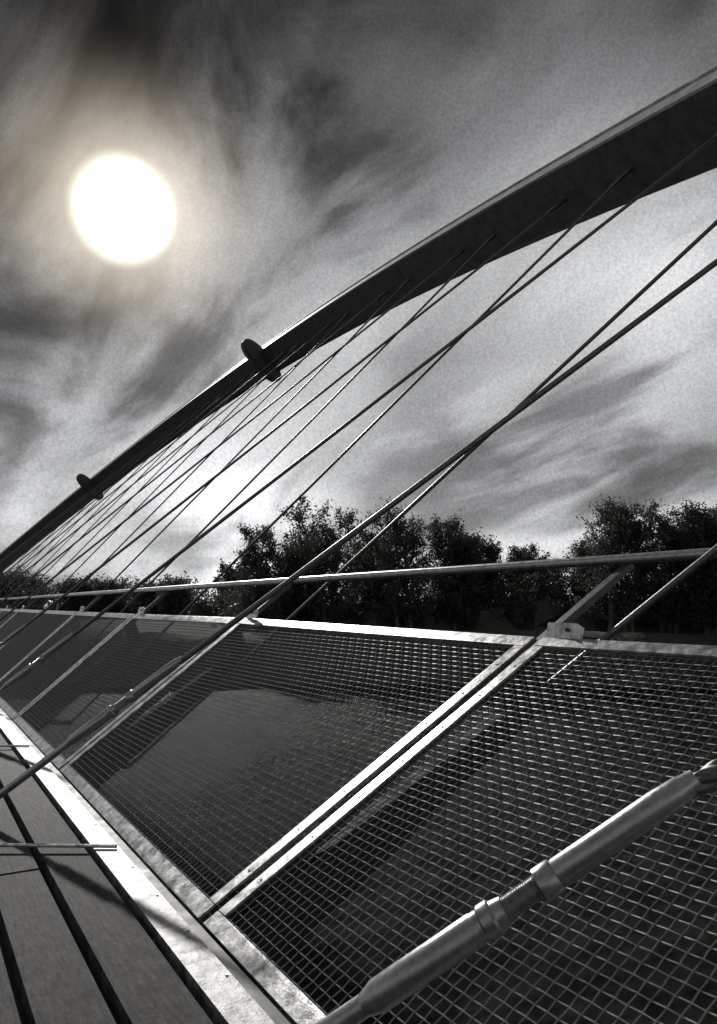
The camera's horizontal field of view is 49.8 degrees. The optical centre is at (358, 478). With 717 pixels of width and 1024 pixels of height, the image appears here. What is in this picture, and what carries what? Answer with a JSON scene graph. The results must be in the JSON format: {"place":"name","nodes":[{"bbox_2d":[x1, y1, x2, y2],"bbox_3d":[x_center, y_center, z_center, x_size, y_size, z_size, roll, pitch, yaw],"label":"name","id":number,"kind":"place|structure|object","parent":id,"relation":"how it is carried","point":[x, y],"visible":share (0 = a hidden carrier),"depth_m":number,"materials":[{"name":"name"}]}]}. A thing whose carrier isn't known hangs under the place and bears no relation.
{"place":"outdoors","nodes":[
{"label":"outdoors","id":0,"kind":"place"},
{"bbox_2d":[0,684,716,1023],"bbox_3d":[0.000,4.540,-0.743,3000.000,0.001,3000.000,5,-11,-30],"label":"river water","id":1,"kind":"structure","parent":0,"point":[638,1002],"depth_m":15.07,"materials":[{"name":"grey liquid"}]},
{"bbox_2d":[0,0,716,600],"label":"sky","id":2,"kind":"structure","parent":0,"point":[183,182],"materials":[{"name":"grey"}]},
{"bbox_2d":[18,619,716,690],"bbox_3d":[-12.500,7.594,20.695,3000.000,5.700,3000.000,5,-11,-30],"label":"ground","id":3,"kind":"structure","parent":0,"point":[692,639],"depth_m":46.12,"materials":[{"name":"black plant"}]},
{"bbox_2d":[0,564,31,600],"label":"tree","id":4,"kind":"object","parent":3,"relation":"on","point":[7,581],"visible":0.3,"depth_m":98.45,"materials":[{"name":"black plant"}]},
{"bbox_2d":[10,567,56,602],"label":"tree","id":5,"kind":"object","parent":3,"relation":"on","point":[34,580],"visible":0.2,"depth_m":100.06,"materials":[{"name":"black plant"}]},
{"bbox_2d":[50,573,109,617],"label":"tree","id":6,"kind":"object","parent":3,"relation":"on","point":[69,584],"visible":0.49,"depth_m":96.75,"materials":[{"name":"black plant"}]},
{"bbox_2d":[78,572,133,612],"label":"tree","id":7,"kind":"object","parent":3,"relation":"on","point":[99,586],"visible":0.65,"depth_m":97.23,"materials":[{"name":"black plant"}]},
{"bbox_2d":[120,578,172,614],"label":"tree","id":8,"kind":"object","parent":3,"relation":"on","point":[144,599],"visible":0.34,"depth_m":94.35,"materials":[{"name":"black plant"}]},
{"bbox_2d":[154,573,199,615],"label":"tree","id":9,"kind":"object","parent":3,"relation":"on","point":[178,602],"visible":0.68,"depth_m":90.07,"materials":[{"name":"black plant"}]},
{"bbox_2d":[203,558,253,615],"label":"tree","id":10,"kind":"object","parent":3,"relation":"on","point":[227,576],"visible":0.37,"depth_m":82.28,"materials":[{"name":"black plant"}]},
{"bbox_2d":[219,523,323,631],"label":"tree","id":11,"kind":"object","parent":3,"relation":"on","point":[260,569],"visible":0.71,"depth_m":56.42,"materials":[{"name":"black plant"}]},
{"bbox_2d":[254,520,331,620],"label":"tree","id":12,"kind":"object","parent":3,"relation":"on","point":[274,544],"visible":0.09,"depth_m":59.65,"materials":[{"name":"black plant"}]},
{"bbox_2d":[272,494,373,632],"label":"tree","id":13,"kind":"object","parent":3,"relation":"on","point":[331,562],"visible":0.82,"depth_m":55.94,"materials":[{"name":"black plant"}]},
{"bbox_2d":[0,565,707,633],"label":"distant trees","id":14,"kind":"object","parent":3,"relation":"on","point":[537,614],"visible":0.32,"depth_m":56.35,"materials":[{"name":"black plant"}]},
{"bbox_2d":[0,65,716,1023],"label":"arch footbridge","id":15,"kind":"object","parent":3,"relation":"on","point":[100,923],"visible":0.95,"depth_m":4.65,"materials":[{"name":"paint"}]},
{"bbox_2d":[0,514,62,580],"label":"hanger cable","id":16,"kind":"object","parent":15,"relation":"hanging from","point":[30,548],"visible":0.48,"depth_m":44.87,"materials":[{"name":"metal"}]},
{"bbox_2d":[0,494,85,561],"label":"hanger cable","id":17,"kind":"object","parent":15,"relation":"attached to","point":[40,530],"visible":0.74,"depth_m":42.57,"materials":[{"name":"metal"}]},
{"bbox_2d":[0,487,96,586],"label":"hanger cable","id":18,"kind":"object","parent":15,"relation":"hanging from","point":[40,545],"visible":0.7,"depth_m":42.20,"materials":[{"name":"metal"}]},
{"bbox_2d":[0,471,115,563],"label":"hanger cable","id":19,"kind":"object","parent":15,"relation":"attached to","point":[58,517],"visible":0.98,"depth_m":39.77,"materials":[{"name":"metal"}]},
{"bbox_2d":[0,463,125,593],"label":"hanger cable","id":20,"kind":"object","parent":15,"relation":"hanging from","point":[63,528],"visible":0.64,"depth_m":39.32,"materials":[{"name":"metal"}]},
{"bbox_2d":[0,448,145,565],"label":"hanger cable","id":21,"kind":"object","parent":15,"relation":"attached to","point":[75,505],"visible":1,"depth_m":36.88,"materials":[{"name":"metal"}]},
{"bbox_2d":[0,440,155,600],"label":"hanger cable","id":22,"kind":"object","parent":15,"relation":"hanging from","point":[74,524],"visible":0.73,"depth_m":36.44,"materials":[{"name":"metal"}]},
{"bbox_2d":[0,425,176,568],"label":"hanger cable","id":23,"kind":"object","parent":15,"relation":"attached to","point":[89,496],"visible":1,"depth_m":33.88,"materials":[{"name":"metal"}]},
{"bbox_2d":[0,417,187,608],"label":"hanger cable","id":24,"kind":"object","parent":15,"relation":"hanging from","point":[93,514],"visible":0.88,"depth_m":33.44,"materials":[{"name":"metal"}]},
{"bbox_2d":[0,402,209,572],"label":"hanger cable","id":25,"kind":"object","parent":15,"relation":"attached to","point":[206,404],"visible":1,"depth_m":30.82,"materials":[{"name":"metal"}]},
{"bbox_2d":[11,394,221,608],"bbox_3d":[-10.873,1.717,30.455,11.146,10.034,0.815,-1,-9,5],"label":"hanger cable","id":26,"kind":"object","parent":15,"relation":"hanging from","point":[118,499],"visible":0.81,"depth_m":30.39,"materials":[{"name":"metal"}]},
{"bbox_2d":[0,377,244,577],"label":"hanger cable","id":27,"kind":"object","parent":15,"relation":"attached to","point":[241,380],"visible":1,"depth_m":27.69,"materials":[{"name":"metal"}]},
{"bbox_2d":[24,370,256,607],"bbox_3d":[-9.041,1.198,27.340,11.160,10.052,0.814,-1,-9,5],"label":"hanger cable","id":28,"kind":"object","parent":15,"relation":"hanging from","point":[254,372],"visible":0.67,"depth_m":27.28,"materials":[{"name":"metal"}]},
{"bbox_2d":[0,351,284,583],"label":"hanger cable","id":29,"kind":"object","parent":15,"relation":"attached to","point":[280,355],"visible":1,"depth_m":24.50,"materials":[{"name":"metal"}]},
{"bbox_2d":[0,323,330,591],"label":"hanger cable","id":30,"kind":"object","parent":15,"relation":"attached to","point":[325,327],"visible":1,"depth_m":21.25,"materials":[{"name":"metal"}]},
{"bbox_2d":[37,343,298,609],"bbox_3d":[-7.274,0.760,24.177,11.044,9.894,0.822,-1,-9,6],"label":"hanger cable","id":31,"kind":"object","parent":15,"relation":"hanging from","point":[294,347],"visible":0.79,"depth_m":24.10,"materials":[{"name":"metal"}]},
{"bbox_2d":[0,290,387,603],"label":"hanger cable","id":32,"kind":"object","parent":15,"relation":"attached to","point":[222,424],"visible":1,"depth_m":17.95,"materials":[{"name":"metal"}]},
{"bbox_2d":[56,313,347,610],"bbox_3d":[-5.573,0.403,20.964,10.802,9.560,0.838,-1,-9,6],"label":"hanger cable","id":33,"kind":"object","parent":15,"relation":"hanging from","point":[342,318],"visible":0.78,"depth_m":20.86,"materials":[{"name":"metal"}]},
{"bbox_2d":[45,278,409,650],"bbox_3d":[-3.935,0.127,17.702,10.438,9.051,0.864,-1,-9,8],"label":"hanger cable","id":34,"kind":"object","parent":15,"relation":"hanging from","point":[285,405],"visible":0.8,"depth_m":17.54,"materials":[{"name":"metal"}]},
{"bbox_2d":[0,249,463,620],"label":"hanger cable","id":35,"kind":"object","parent":15,"relation":"attached to","point":[456,255],"visible":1,"depth_m":14.59,"materials":[{"name":"metal"}]},
{"bbox_2d":[12,233,494,698],"bbox_3d":[-2.359,-0.069,14.391,9.960,8.366,0.901,-2,-9,10],"label":"hanger cable","id":36,"kind":"object","parent":15,"relation":"hanging from","point":[487,241],"visible":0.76,"depth_m":14.16,"materials":[{"name":"metal"}]},
{"bbox_2d":[0,197,566,646],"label":"hanger cable","id":37,"kind":"object","parent":15,"relation":"attached to","point":[22,627],"visible":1,"depth_m":11.35,"materials":[{"name":"metal"}]},
{"bbox_2d":[9,166,631,724],"bbox_3d":[-0.843,-0.183,11.031,9.383,7.505,0.950,-2,-10,13],"label":"hanger cable","id":38,"kind":"object","parent":15,"relation":"hanging from","point":[621,176],"visible":0.82,"depth_m":10.75,"materials":[{"name":"metal"}]},
{"bbox_2d":[0,548,716,1023],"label":"parapet railing","id":39,"kind":"object","parent":15,"relation":"attached to","point":[266,922],"visible":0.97,"depth_m":3.91,"materials":[{"name":"metal"}]},
{"bbox_2d":[0,258,716,798],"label":"hanger cable","id":40,"kind":"object","parent":15,"relation":"attached to","point":[104,716],"visible":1,"depth_m":4.78,"materials":[{"name":"metal"}]},
{"bbox_2d":[0,132,716,693],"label":"hanger cable","id":41,"kind":"object","parent":15,"relation":"attached to","point":[26,670],"visible":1,"depth_m":8.07,"materials":[{"name":"metal"}]},
{"bbox_2d":[51,219,716,768],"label":"hanger cable","id":42,"kind":"object","parent":15,"relation":"hanging from","point":[535,391],"visible":0.64,"depth_m":7.50,"materials":[{"name":"metal"}]},
{"bbox_2d":[164,544,716,898],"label":"hanger cable","id":43,"kind":"object","parent":15,"relation":"attached to","point":[663,591],"visible":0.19,"depth_m":4.22,"materials":[{"name":"metal"}]},
{"bbox_2d":[315,758,716,1023],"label":"hanger cable","id":44,"kind":"object","parent":15,"relation":"attached to","point":[443,951],"visible":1,"depth_m":1.66,"materials":[{"name":"metal"}]},
{"bbox_2d":[337,528,394,607],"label":"tree","id":45,"kind":"object","parent":3,"relation":"on","point":[361,557],"visible":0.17,"depth_m":60.22,"materials":[{"name":"black plant"}]},
{"bbox_2d":[353,497,446,628],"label":"tree","id":46,"kind":"object","parent":3,"relation":"on","point":[400,537],"visible":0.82,"depth_m":55.67,"materials":[{"name":"black plant"}]},
{"bbox_2d":[420,509,486,629],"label":"tree","id":47,"kind":"object","parent":3,"relation":"on","point":[440,598],"visible":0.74,"depth_m":56.15,"materials":[{"name":"black plant"}]},
{"bbox_2d":[441,533,509,624],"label":"tree","id":48,"kind":"object","parent":3,"relation":"on","point":[490,554],"visible":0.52,"depth_m":56.68,"materials":[{"name":"black plant"}]},
{"bbox_2d":[495,552,543,607],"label":"tree","id":49,"kind":"object","parent":3,"relation":"on","point":[515,575],"visible":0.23,"depth_m":59.65,"materials":[{"name":"black plant"}]},
{"bbox_2d":[503,539,569,599],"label":"tree","id":50,"kind":"object","parent":3,"relation":"on","point":[517,551],"visible":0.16,"depth_m":61.00,"materials":[{"name":"black plant"}]},
{"bbox_2d":[554,529,608,610],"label":"tree","id":51,"kind":"object","parent":3,"relation":"on","point":[576,550],"visible":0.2,"depth_m":56.86,"materials":[{"name":"black plant"}]},
{"bbox_2d":[565,494,672,631],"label":"tree","id":52,"kind":"object","parent":3,"relation":"on","point":[624,534],"visible":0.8,"depth_m":51.80,"materials":[{"name":"black plant"}]},
{"bbox_2d":[629,498,716,633],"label":"tree","id":53,"kind":"object","parent":3,"relation":"on","point":[670,601],"visible":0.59,"depth_m":51.17,"materials":[{"name":"black plant"}]},
{"bbox_2d":[650,501,716,634],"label":"tree","id":54,"kind":"object","parent":3,"relation":"on","point":[707,617],"visible":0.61,"depth_m":50.13,"materials":[{"name":"black plant"}]},
{"bbox_2d":[698,517,716,601],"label":"tree","id":55,"kind":"object","parent":3,"relation":"on","point":[711,585],"visible":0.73,"depth_m":49.21,"materials":[{"name":"black plant"}]}
]}

